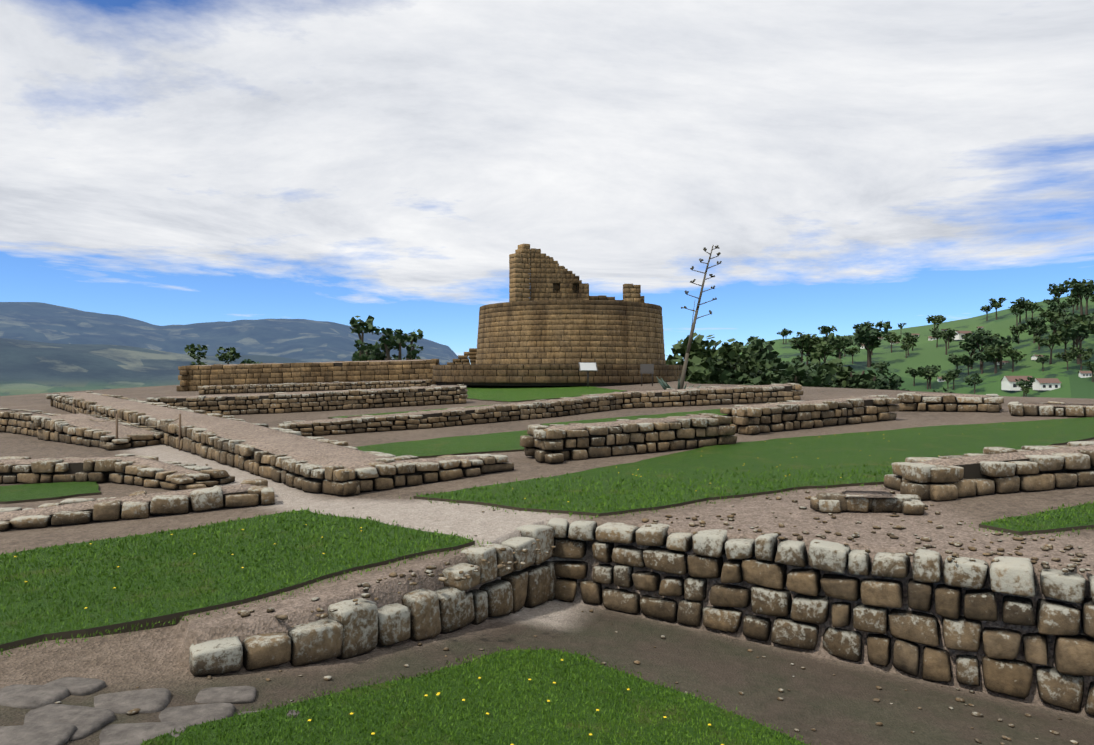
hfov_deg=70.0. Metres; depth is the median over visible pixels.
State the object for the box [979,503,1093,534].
grass
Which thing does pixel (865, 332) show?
hill trees
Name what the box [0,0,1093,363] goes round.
sky
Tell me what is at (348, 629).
walls
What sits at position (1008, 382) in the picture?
hill houses
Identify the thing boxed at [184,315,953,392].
trees
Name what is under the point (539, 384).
joint
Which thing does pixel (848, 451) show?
grass
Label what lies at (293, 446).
stone walls
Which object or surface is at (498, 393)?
grass
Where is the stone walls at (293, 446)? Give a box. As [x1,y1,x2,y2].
[0,359,1093,528]
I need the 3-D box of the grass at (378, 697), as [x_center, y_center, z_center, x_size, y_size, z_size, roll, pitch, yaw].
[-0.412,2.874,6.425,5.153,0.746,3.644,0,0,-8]
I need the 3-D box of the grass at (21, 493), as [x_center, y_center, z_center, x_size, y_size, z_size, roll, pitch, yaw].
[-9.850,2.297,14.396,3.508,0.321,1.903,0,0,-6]
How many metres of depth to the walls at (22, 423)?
28.34 m
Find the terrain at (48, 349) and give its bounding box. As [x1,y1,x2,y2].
[0,295,1093,744]
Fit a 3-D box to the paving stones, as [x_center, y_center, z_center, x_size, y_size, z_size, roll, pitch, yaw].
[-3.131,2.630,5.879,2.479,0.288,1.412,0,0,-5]
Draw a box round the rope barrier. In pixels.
[73,404,180,450]
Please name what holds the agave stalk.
on the terrain at (48, 349)
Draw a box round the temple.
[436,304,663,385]
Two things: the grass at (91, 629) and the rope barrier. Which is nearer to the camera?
the grass at (91, 629)
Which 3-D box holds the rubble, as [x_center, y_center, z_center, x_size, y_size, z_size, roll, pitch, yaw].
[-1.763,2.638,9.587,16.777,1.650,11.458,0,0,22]
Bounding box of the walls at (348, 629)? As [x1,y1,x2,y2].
[189,518,1093,715]
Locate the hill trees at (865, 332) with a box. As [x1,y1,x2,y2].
[710,278,1093,396]
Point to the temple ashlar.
(553, 284)
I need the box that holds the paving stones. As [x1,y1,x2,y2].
[0,677,299,744]
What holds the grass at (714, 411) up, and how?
on the terrain at (48, 349)
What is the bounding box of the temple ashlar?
[176,244,682,390]
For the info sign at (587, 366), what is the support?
on the grass at (498, 393)
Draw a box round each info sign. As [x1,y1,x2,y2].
[578,362,597,386]
[640,364,653,385]
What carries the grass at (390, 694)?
on the terrain at (48, 349)
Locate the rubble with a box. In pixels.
[54,464,1090,744]
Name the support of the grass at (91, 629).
on the terrain at (48, 349)
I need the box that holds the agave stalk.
[656,245,721,389]
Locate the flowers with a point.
(464, 700)
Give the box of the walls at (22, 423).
[0,380,1093,436]
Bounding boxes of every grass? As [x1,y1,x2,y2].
[0,460,1093,744]
[0,481,101,503]
[0,509,474,650]
[142,650,807,744]
[328,405,489,418]
[356,430,527,457]
[414,417,1093,515]
[466,385,626,402]
[540,409,726,425]
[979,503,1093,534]
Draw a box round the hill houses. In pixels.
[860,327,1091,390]
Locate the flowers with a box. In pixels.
[14,434,883,744]
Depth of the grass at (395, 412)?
28.93 m
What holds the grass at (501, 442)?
on the terrain at (48, 349)
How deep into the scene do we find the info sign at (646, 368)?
40.84 m

